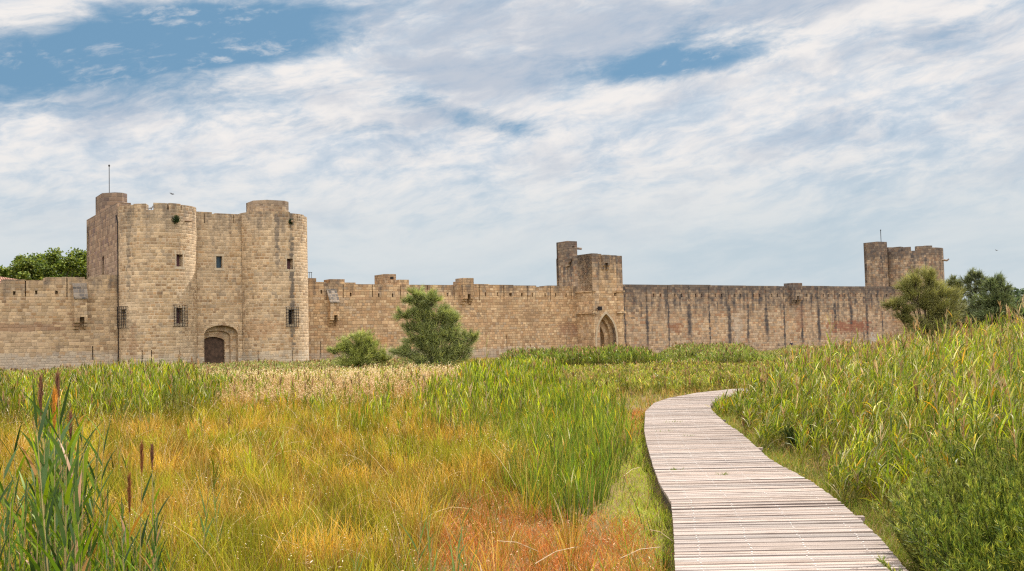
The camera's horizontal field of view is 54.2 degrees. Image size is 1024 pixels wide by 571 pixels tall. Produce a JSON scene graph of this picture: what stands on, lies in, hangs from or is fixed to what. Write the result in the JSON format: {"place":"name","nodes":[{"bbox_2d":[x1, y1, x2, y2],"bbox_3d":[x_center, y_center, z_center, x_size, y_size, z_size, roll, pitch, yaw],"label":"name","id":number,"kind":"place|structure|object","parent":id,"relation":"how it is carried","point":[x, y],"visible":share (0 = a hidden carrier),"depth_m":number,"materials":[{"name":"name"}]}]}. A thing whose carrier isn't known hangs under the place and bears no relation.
{"place":"outdoors","nodes":[
{"label":"outdoors","id":0,"kind":"place"},
{"bbox_2d":[0,323,1007,570],"bbox_3d":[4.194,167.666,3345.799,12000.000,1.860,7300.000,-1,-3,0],"label":"ground","id":1,"kind":"structure","parent":0,"point":[618,506],"depth_m":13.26,"materials":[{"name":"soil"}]},
{"bbox_2d":[0,477,14,570],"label":"reed","id":2,"kind":"object","parent":1,"relation":"on","point":[2,495],"visible":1,"depth_m":7.47,"materials":[{"name":"green plant"}]},
{"bbox_2d":[0,265,16,278],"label":"leafy tree","id":3,"kind":"object","parent":1,"relation":"on","point":[3,273],"visible":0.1,"depth_m":133.87,"materials":[{"name":"green plant"}]},
{"bbox_2d":[0,475,20,569],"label":"reed","id":4,"kind":"object","parent":1,"relation":"on","point":[1,530],"visible":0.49,"depth_m":8.08,"materials":[{"name":"green plant"}]},
{"bbox_2d":[0,495,27,570],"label":"reed","id":5,"kind":"object","parent":1,"relation":"on","point":[10,520],"visible":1,"depth_m":6.74,"materials":[{"name":"green plant"}]},
{"bbox_2d":[0,446,28,570],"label":"reed","id":6,"kind":"object","parent":1,"relation":"on","point":[3,498],"visible":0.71,"depth_m":7.71,"materials":[{"name":"green plant"}]},
{"bbox_2d":[0,465,31,570],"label":"reed","id":7,"kind":"object","parent":1,"relation":"on","point":[8,504],"visible":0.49,"depth_m":7.90,"materials":[{"name":"green plant"}]},
{"bbox_2d":[3,478,31,570],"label":"reed","id":8,"kind":"object","parent":1,"relation":"on","point":[19,524],"visible":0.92,"depth_m":6.84,"materials":[{"name":"green plant"}]},
{"bbox_2d":[10,502,27,570],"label":"reed","id":9,"kind":"object","parent":1,"relation":"on","point":[22,523],"visible":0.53,"depth_m":7.03,"materials":[{"name":"green plant"}]},
{"bbox_2d":[0,422,38,570],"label":"reed","id":10,"kind":"object","parent":1,"relation":"on","point":[21,463],"visible":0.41,"depth_m":8.82,"materials":[{"name":"green plant"}]},
{"bbox_2d":[9,469,34,570],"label":"reed","id":11,"kind":"object","parent":1,"relation":"on","point":[23,484],"visible":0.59,"depth_m":7.50,"materials":[{"name":"green plant"}]},
{"bbox_2d":[6,256,44,279],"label":"leafy tree","id":12,"kind":"object","parent":1,"relation":"on","point":[23,269],"visible":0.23,"depth_m":131.99,"materials":[{"name":"green plant"}]},
{"bbox_2d":[18,420,39,543],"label":"reed","id":13,"kind":"object","parent":1,"relation":"on","point":[31,487],"visible":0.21,"depth_m":8.93,"materials":[{"name":"green plant"}]},
{"bbox_2d":[20,465,42,570],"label":"reed","id":14,"kind":"object","parent":1,"relation":"on","point":[32,472],"visible":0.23,"depth_m":7.75,"materials":[{"name":"green plant"}]},
{"bbox_2d":[10,429,59,570],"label":"reed","id":15,"kind":"object","parent":1,"relation":"on","point":[40,529],"visible":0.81,"depth_m":6.66,"materials":[{"name":"green plant"}]},
{"bbox_2d":[14,437,60,570],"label":"reed","id":16,"kind":"object","parent":1,"relation":"on","point":[31,565],"visible":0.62,"depth_m":6.80,"materials":[{"name":"green plant"}]},
{"bbox_2d":[13,441,61,569],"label":"reed","id":17,"kind":"object","parent":1,"relation":"on","point":[27,525],"visible":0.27,"depth_m":7.89,"materials":[{"name":"green plant"}]},
{"bbox_2d":[17,374,58,550],"bbox_3d":[-3.846,1.835,8.148,0.441,2.285,0.247,-1,-3,0],"label":"reed","id":18,"kind":"object","parent":1,"relation":"on","point":[40,392],"visible":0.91,"depth_m":8.18,"materials":[{"name":"green plant"}]},
{"bbox_2d":[18,452,59,568],"bbox_3d":[-3.399,2.072,7.250,0.443,1.761,0.234,-1,-3,-11],"label":"reed","id":19,"kind":"object","parent":1,"relation":"on","point":[29,531],"visible":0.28,"depth_m":7.32,"materials":[{"name":"green plant"}]},
{"bbox_2d":[24,377,65,570],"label":"reed","id":20,"kind":"object","parent":1,"relation":"on","point":[44,475],"visible":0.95,"depth_m":6.63,"materials":[{"name":"green plant"}]},
{"bbox_2d":[32,513,58,566],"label":"reed","id":21,"kind":"object","parent":1,"relation":"on","point":[50,535],"visible":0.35,"depth_m":7.05,"materials":[{"name":"green plant"}]},
{"bbox_2d":[25,251,68,277],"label":"leafy tree","id":22,"kind":"object","parent":1,"relation":"on","point":[41,256],"visible":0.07,"depth_m":140.72,"materials":[{"name":"green plant"}]},
{"bbox_2d":[26,401,88,568],"bbox_3d":[-3.498,1.921,7.612,0.476,2.111,0.282,-1,-3,0],"label":"reed","id":23,"kind":"object","parent":1,"relation":"on","point":[50,455],"visible":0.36,"depth_m":7.61,"materials":[{"name":"green plant"}]},
{"bbox_2d":[29,416,85,570],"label":"reed","id":24,"kind":"object","parent":1,"relation":"on","point":[52,479],"visible":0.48,"depth_m":7.12,"materials":[{"name":"green plant"}]},
{"bbox_2d":[33,427,83,570],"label":"reed","id":25,"kind":"object","parent":1,"relation":"on","point":[67,497],"visible":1,"depth_m":6.47,"materials":[{"name":"green plant"}]},
{"bbox_2d":[0,275,117,370],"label":"rampart wall","id":26,"kind":"structure","parent":1,"relation":"on","point":[49,322],"depth_m":114.35,"materials":[{"name":"stone"}]},
{"bbox_2d":[40,425,82,570],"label":"reed","id":27,"kind":"object","parent":1,"relation":"on","point":[70,455],"visible":0.37,"depth_m":7.09,"materials":[{"name":"green plant"}]},
{"bbox_2d":[19,373,106,570],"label":"reed","id":28,"kind":"object","parent":1,"relation":"on","point":[70,442],"visible":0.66,"depth_m":6.92,"materials":[{"name":"green plant"}]},
{"bbox_2d":[40,247,86,276],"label":"leafy tree","id":29,"kind":"object","parent":1,"relation":"on","point":[67,263],"visible":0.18,"depth_m":136.17,"materials":[{"name":"green plant"}]},
{"bbox_2d":[42,391,85,535],"bbox_3d":[-3.924,1.964,8.780,0.555,2.148,0.277,-4,-4,39],"label":"reed","id":30,"kind":"object","parent":1,"relation":"on","point":[48,416],"visible":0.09,"depth_m":8.74,"materials":[{"name":"green plant"}]},
{"bbox_2d":[42,370,87,536],"bbox_3d":[-3.736,1.835,8.356,0.403,2.313,0.323,0,-3,-26],"label":"reed","id":31,"kind":"object","parent":1,"relation":"on","point":[57,379],"visible":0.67,"depth_m":8.39,"materials":[{"name":"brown plant"}]},
{"bbox_2d":[47,491,87,570],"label":"reed","id":32,"kind":"object","parent":1,"relation":"on","point":[58,563],"visible":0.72,"depth_m":6.78,"materials":[{"name":"green plant"}]},
{"bbox_2d":[53,247,86,278],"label":"leafy tree","id":33,"kind":"object","parent":1,"relation":"on","point":[83,255],"visible":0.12,"depth_m":143.24,"materials":[{"name":"green plant"}]},
{"bbox_2d":[47,387,95,564],"bbox_3d":[-3.595,1.869,7.867,0.534,2.196,0.368,-1,-3,0],"label":"reed","id":34,"kind":"object","parent":1,"relation":"on","point":[54,399],"visible":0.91,"depth_m":7.89,"materials":[{"name":"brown plant"}]},
{"bbox_2d":[55,403,93,559],"bbox_3d":[-3.542,1.961,7.985,0.277,2.076,0.468,1,-4,-39],"label":"reed","id":35,"kind":"object","parent":1,"relation":"on","point":[62,451],"visible":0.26,"depth_m":8.00,"materials":[{"name":"green plant"}]},
{"bbox_2d":[49,443,100,570],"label":"reed","id":36,"kind":"object","parent":1,"relation":"on","point":[82,522],"visible":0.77,"depth_m":6.89,"materials":[{"name":"green plant"}]},
{"bbox_2d":[57,499,94,570],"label":"reed","id":37,"kind":"object","parent":1,"relation":"on","point":[75,547],"visible":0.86,"depth_m":6.70,"materials":[{"name":"green plant"}]},
{"bbox_2d":[50,441,103,570],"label":"reed","id":38,"kind":"object","parent":1,"relation":"on","point":[79,474],"visible":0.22,"depth_m":7.66,"materials":[{"name":"green plant"}]},
{"bbox_2d":[55,437,103,570],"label":"reed","id":39,"kind":"object","parent":1,"relation":"on","point":[75,468],"visible":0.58,"depth_m":6.81,"materials":[{"name":"green plant"}]},
{"bbox_2d":[58,412,100,533],"bbox_3d":[-3.972,2.101,9.126,0.493,1.910,0.247,0,-3,-20],"label":"reed","id":40,"kind":"object","parent":1,"relation":"on","point":[81,437],"visible":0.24,"depth_m":9.27,"materials":[{"name":"green plant"}]},
{"bbox_2d":[71,470,89,570],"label":"reed","id":41,"kind":"object","parent":1,"relation":"on","point":[77,504],"visible":0.99,"depth_m":6.63,"materials":[{"name":"green plant"}]},
{"bbox_2d":[65,436,100,566],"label":"reed","id":42,"kind":"object","parent":1,"relation":"on","point":[87,476],"visible":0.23,"depth_m":8.64,"materials":[{"name":"green plant"}]},
{"bbox_2d":[81,445,104,570],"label":"reed","id":43,"kind":"object","parent":1,"relation":"on","point":[88,489],"visible":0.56,"depth_m":8.57,"materials":[{"name":"green plant"}]},
{"bbox_2d":[84,473,110,563],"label":"reed","id":44,"kind":"object","parent":1,"relation":"on","point":[85,489],"visible":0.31,"depth_m":8.68,"materials":[{"name":"green plant"}]},
{"bbox_2d":[81,428,116,570],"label":"reed","id":45,"kind":"object","parent":1,"relation":"on","point":[90,512],"visible":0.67,"depth_m":8.51,"materials":[{"name":"green plant"}]},
{"bbox_2d":[80,412,120,570],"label":"reed","id":46,"kind":"object","parent":1,"relation":"on","point":[101,463],"visible":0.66,"depth_m":8.84,"materials":[{"name":"green plant"}]},
{"bbox_2d":[91,489,110,569],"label":"reed","id":47,"kind":"object","parent":1,"relation":"on","point":[107,510],"visible":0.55,"depth_m":8.92,"materials":[{"name":"green plant"}]},
{"bbox_2d":[86,499,119,570],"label":"reed","id":48,"kind":"object","parent":1,"relation":"on","point":[91,560],"visible":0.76,"depth_m":8.16,"materials":[{"name":"green plant"}]},
{"bbox_2d":[100,513,115,570],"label":"reed","id":49,"kind":"object","parent":1,"relation":"on","point":[104,547],"visible":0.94,"depth_m":8.08,"materials":[{"name":"green plant"}]},
{"bbox_2d":[108,497,128,569],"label":"reed","id":50,"kind":"object","parent":1,"relation":"on","point":[122,509],"visible":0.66,"depth_m":8.67,"materials":[{"name":"green plant"}]},
{"bbox_2d":[115,525,126,570],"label":"reed","id":51,"kind":"object","parent":1,"relation":"on","point":[120,560],"visible":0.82,"depth_m":7.50,"materials":[{"name":"green plant"}]},
{"bbox_2d":[113,531,138,570],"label":"reed","id":52,"kind":"object","parent":1,"relation":"on","point":[127,553],"visible":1,"depth_m":6.88,"materials":[{"name":"green plant"}]},
{"bbox_2d":[118,472,151,570],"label":"reed","id":53,"kind":"object","parent":1,"relation":"on","point":[129,497],"visible":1,"depth_m":7.58,"materials":[{"name":"green plant"}]},
{"bbox_2d":[123,519,151,570],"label":"reed","id":54,"kind":"object","parent":1,"relation":"on","point":[136,552],"visible":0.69,"depth_m":8.20,"materials":[{"name":"green plant"}]},
{"bbox_2d":[122,440,153,570],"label":"reed","id":55,"kind":"object","parent":1,"relation":"on","point":[142,452],"visible":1,"depth_m":7.98,"materials":[{"name":"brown plant"}]},
{"bbox_2d":[119,516,166,570],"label":"reed","id":56,"kind":"object","parent":1,"relation":"on","point":[151,559],"visible":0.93,"depth_m":7.31,"materials":[{"name":"green plant"}]},
{"bbox_2d":[139,442,163,568],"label":"reed","id":57,"kind":"object","parent":1,"relation":"on","point":[151,452],"visible":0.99,"depth_m":8.19,"materials":[{"name":"brown plant"}]},
{"bbox_2d":[145,513,160,570],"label":"reed","id":58,"kind":"object","parent":1,"relation":"on","point":[155,534],"visible":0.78,"depth_m":7.90,"materials":[{"name":"green plant"}]},
{"bbox_2d":[150,472,163,565],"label":"reed","id":59,"kind":"object","parent":1,"relation":"on","point":[154,499],"visible":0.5,"depth_m":9.43,"materials":[{"name":"green plant"}]},
{"bbox_2d":[144,492,172,570],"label":"reed","id":60,"kind":"object","parent":1,"relation":"on","point":[158,536],"visible":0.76,"depth_m":8.05,"materials":[{"name":"green plant"}]},
{"bbox_2d":[160,523,181,570],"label":"reed","id":61,"kind":"object","parent":1,"relation":"on","point":[169,558],"visible":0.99,"depth_m":8.11,"materials":[{"name":"green plant"}]},
{"bbox_2d":[87,192,308,364],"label":"gatehouse","id":62,"kind":"object","parent":1,"relation":"on","point":[210,287],"visible":0.79,"depth_m":123.62,"materials":[{"name":"stone"}]},
{"bbox_2d":[117,306,127,328],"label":"window","id":63,"kind":"structure","parent":62,"relation":"in","point":[119,310],"depth_m":116.40,"materials":[{"name":"metal"}]},
{"bbox_2d":[174,250,184,268],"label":"window","id":64,"kind":"structure","parent":62,"relation":"in","point":[183,251],"depth_m":118.70,"materials":[{"name":"stone"}]},
{"bbox_2d":[173,305,187,326],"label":"window","id":65,"kind":"structure","parent":62,"relation":"in","point":[177,310],"depth_m":117.95,"materials":[{"name":"stone"}]},
{"bbox_2d":[204,337,223,363],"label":"gate door","id":66,"kind":"structure","parent":62,"relation":"in","point":[213,346],"depth_m":124.42,"materials":[{"name":"brown wood"}]},
{"bbox_2d":[214,254,224,269],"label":"window","id":67,"kind":"structure","parent":62,"relation":"in","point":[217,259],"depth_m":124.09,"materials":[{"name":"stone"}]},
{"bbox_2d":[285,255,294,271],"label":"window","id":68,"kind":"structure","parent":62,"relation":"in","point":[286,256],"depth_m":125.68,"materials":[{"name":"stone"}]},
{"bbox_2d":[286,307,298,326],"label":"window","id":69,"kind":"structure","parent":62,"relation":"in","point":[289,312],"depth_m":125.15,"materials":[{"name":"stone"}]},
{"bbox_2d":[187,477,214,563],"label":"reed","id":70,"kind":"object","parent":1,"relation":"on","point":[206,516],"visible":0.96,"depth_m":10.48,"materials":[{"name":"green plant"}]},
{"bbox_2d":[197,470,224,553],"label":"reed","id":71,"kind":"object","parent":1,"relation":"on","point":[215,512],"visible":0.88,"depth_m":10.97,"materials":[{"name":"green plant"}]},
{"bbox_2d":[0,353,439,432],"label":"reeds","id":72,"kind":"object","parent":1,"relation":"on","point":[147,384],"visible":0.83,"depth_m":31.99,"materials":[{"name":"green plant"}]},
{"bbox_2d":[7,355,634,504],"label":"reeds","id":73,"kind":"object","parent":1,"relation":"on","point":[533,374],"visible":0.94,"depth_m":26.33,"materials":[{"name":"green plant"}]},
{"bbox_2d":[0,380,656,570],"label":"marsh grass","id":74,"kind":"structure","parent":1,"relation":"on","point":[184,497],"depth_m":15.45,"materials":[{"name":"yellow plant"}]},
{"bbox_2d":[199,359,497,411],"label":"reeds","id":75,"kind":"object","parent":1,"relation":"on","point":[307,380],"visible":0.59,"depth_m":41.91,"materials":[{"name":"beige plant"}]},
{"bbox_2d":[342,534,365,570],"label":"reed","id":76,"kind":"object","parent":1,"relation":"on","point":[356,557],"visible":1,"depth_m":8.53,"materials":[{"name":"green plant"}]},
{"bbox_2d":[325,329,394,367],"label":"tamarisk","id":77,"kind":"object","parent":1,"relation":"on","point":[357,353],"visible":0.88,"depth_m":87.41,"materials":[{"name":"green plant"}]},
{"bbox_2d":[388,488,435,570],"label":"reed","id":78,"kind":"object","parent":1,"relation":"on","point":[414,543],"visible":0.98,"depth_m":9.48,"materials":[{"name":"green plant"}]},
{"bbox_2d":[386,282,481,368],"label":"tamarisk","id":79,"kind":"object","parent":1,"relation":"on","point":[427,339],"visible":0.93,"depth_m":85.48,"materials":[{"name":"green plant"}]},
{"bbox_2d":[422,507,446,570],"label":"reed","id":80,"kind":"object","parent":1,"relation":"on","point":[429,542],"visible":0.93,"depth_m":9.01,"materials":[{"name":"green plant"}]},
{"bbox_2d":[308,274,577,360],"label":"rampart wall","id":81,"kind":"structure","parent":1,"relation":"on","point":[504,318],"depth_m":143.59,"materials":[{"name":"beige stone"}]},
{"bbox_2d":[444,523,463,570],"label":"reed","id":82,"kind":"object","parent":1,"relation":"on","point":[458,547],"visible":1,"depth_m":8.24,"materials":[{"name":"green plant"}]},
{"bbox_2d":[441,515,467,570],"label":"reed","id":83,"kind":"object","parent":1,"relation":"on","point":[459,555],"visible":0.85,"depth_m":9.32,"materials":[{"name":"green plant"}]},
{"bbox_2d":[448,500,480,570],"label":"reed","id":84,"kind":"object","parent":1,"relation":"on","point":[463,540],"visible":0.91,"depth_m":9.88,"materials":[{"name":"green plant"}]},
{"bbox_2d":[479,336,489,414],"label":"reed","id":85,"kind":"object","parent":1,"relation":"on","point":[486,375],"visible":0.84,"depth_m":25.94,"materials":[{"name":"green plant"}]},
{"bbox_2d":[408,407,673,570],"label":"dry groundcover","id":86,"kind":"object","parent":1,"relation":"on","point":[555,564],"visible":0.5,"depth_m":11.92,"materials":[{"name":"orange plant"}]},
{"bbox_2d":[420,377,720,570],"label":"rushes","id":87,"kind":"object","parent":1,"relation":"on","point":[603,462],"visible":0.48,"depth_m":16.81,"materials":[{"name":"green plant"}]},
{"bbox_2d":[556,241,625,348],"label":"gate tower","id":88,"kind":"structure","parent":1,"relation":"on","point":[596,279],"depth_m":153.88,"materials":[{"name":"stone"}]},
{"bbox_2d":[490,357,775,395],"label":"reeds","id":89,"kind":"object","parent":1,"relation":"on","point":[698,375],"visible":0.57,"depth_m":46.61,"materials":[{"name":"green plant"}]},
{"bbox_2d":[491,341,865,365],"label":"reeds","id":90,"kind":"object","parent":1,"relation":"on","point":[702,352],"visible":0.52,"depth_m":86.59,"materials":[{"name":"green plant"}]},
{"bbox_2d":[589,400,927,570],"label":"turf","id":91,"kind":"structure","parent":1,"relation":"on","point":[890,540],"depth_m":13.89,"materials":[{"name":"green plant"}]},
{"bbox_2d":[623,283,896,352],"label":"rampart wall","id":92,"kind":"structure","parent":1,"relation":"on","point":[658,318],"depth_m":176.28,"materials":[{"name":"stone"}]},
{"bbox_2d":[644,388,907,570],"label":"boardwalk path","id":93,"kind":"structure","parent":1,"relation":"on","point":[754,508],"depth_m":12.61,"materials":[{"name":"grey wood"}]},
{"bbox_2d":[780,417,829,449],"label":"feathery shrub","id":94,"kind":"object","parent":1,"relation":"on","point":[789,433],"visible":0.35,"depth_m":20.19,"materials":[{"name":"green plant"}]},
{"bbox_2d":[821,317,836,429],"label":"reed","id":95,"kind":"object","parent":1,"relation":"on","point":[829,340],"visible":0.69,"depth_m":21.95,"materials":[{"name":"green plant"}]},
{"bbox_2d":[726,402,942,570],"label":"undergrowth","id":96,"kind":"object","parent":1,"relation":"on","point":[815,462],"visible":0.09,"depth_m":18.01,"materials":[{"name":"green plant"}]},
{"bbox_2d":[711,297,1023,529],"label":"reeds","id":97,"kind":"object","parent":1,"relation":"on","point":[924,389],"visible":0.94,"depth_m":18.00,"materials":[{"name":"green plant"}]},
{"bbox_2d":[863,242,948,338],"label":"corner tower","id":98,"kind":"structure","parent":1,"relation":"on","point":[885,265],"depth_m":197.65,"materials":[{"name":"stone"}]},
{"bbox_2d":[880,265,968,341],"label":"tamarisk","id":99,"kind":"object","parent":1,"relation":"on","point":[929,295],"visible":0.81,"depth_m":59.67,"materials":[{"name":"green plant"}]},
{"bbox_2d":[871,434,1023,570],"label":"feathery shrub","id":100,"kind":"object","parent":1,"relation":"on","point":[948,482],"visible":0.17,"depth_m":9.73,"materials":[{"name":"green plant"}]},
{"bbox_2d":[876,459,1023,570],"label":"feathery shrub","id":101,"kind":"object","parent":1,"relation":"on","point":[999,540],"visible":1,"depth_m":8.05,"materials":[{"name":"green plant"}]},
{"bbox_2d":[905,409,1023,498],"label":"feathery shrub","id":102,"kind":"object","parent":1,"relation":"on","point":[990,445],"visible":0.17,"depth_m":11.52,"materials":[{"name":"green plant"}]},
{"bbox_2d":[940,274,992,332],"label":"tamarisk","id":103,"kind":"object","parent":1,"relation":"on","point":[955,284],"visible":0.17,"depth_m":65.70,"materials":[{"name":"green plant"}]},
{"bbox_2d":[955,268,989,328],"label":"tamarisk","id":104,"kind":"object","parent":1,"relation":"on","point":[971,276],"visible":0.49,"depth_m":63.89,"materials":[{"name":"green plant"}]},
{"bbox_2d":[962,269,1023,333],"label":"tamarisk","id":105,"kind":"object","parent":1,"relation":"on","point":[994,285],"visible":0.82,"depth_m":61.73,"materials":[{"name":"green plant"}]},
{"bbox_2d":[0,0,1023,304],"label":"sky","id":106,"kind":"structure","parent":0,"point":[430,142],"materials":[{"name":"white"}]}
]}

